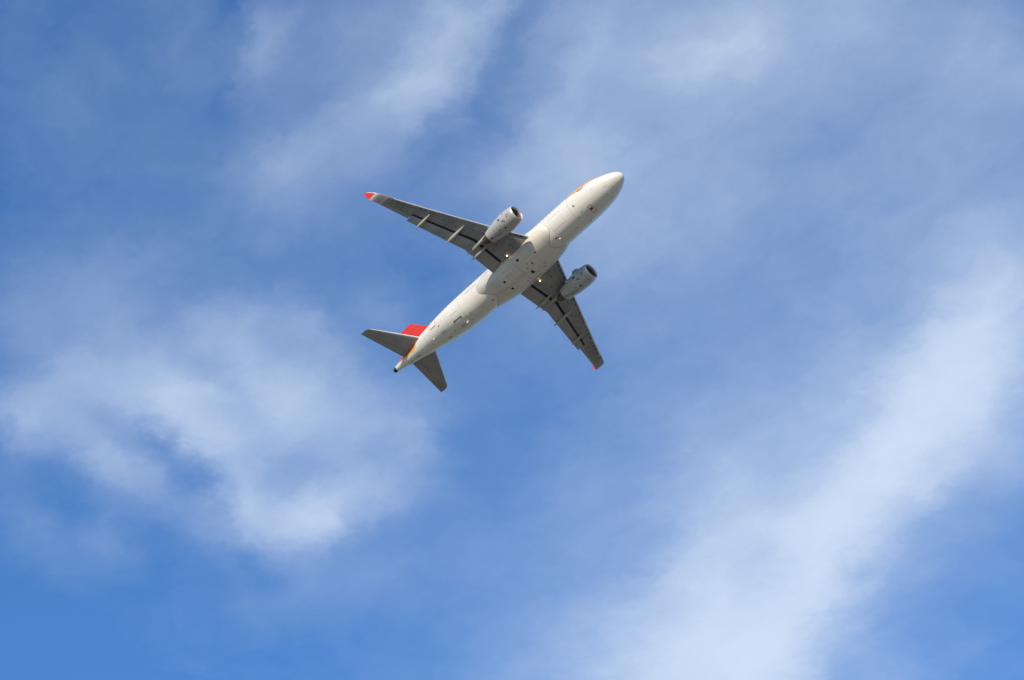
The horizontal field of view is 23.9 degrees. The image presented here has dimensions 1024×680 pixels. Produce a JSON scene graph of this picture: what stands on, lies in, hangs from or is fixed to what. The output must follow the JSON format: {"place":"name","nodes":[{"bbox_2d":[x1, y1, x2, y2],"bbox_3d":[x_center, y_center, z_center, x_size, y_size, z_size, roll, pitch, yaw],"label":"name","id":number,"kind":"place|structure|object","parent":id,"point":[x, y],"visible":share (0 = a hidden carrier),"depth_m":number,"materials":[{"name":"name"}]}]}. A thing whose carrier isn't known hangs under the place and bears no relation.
{"place":"outdoors","nodes":[
{"label":"outdoors","id":0,"kind":"place"},
{"bbox_2d":[361,172,623,391],"bbox_3d":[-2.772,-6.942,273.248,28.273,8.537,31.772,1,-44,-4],"label":"airliner","id":1,"kind":"object","parent":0,"point":[528,266],"visible":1,"depth_m":268.68,"materials":[{"name":"white paint"}]},
{"bbox_2d":[0,0,1023,679],"label":"sky","id":2,"kind":"structure","parent":0,"point":[795,449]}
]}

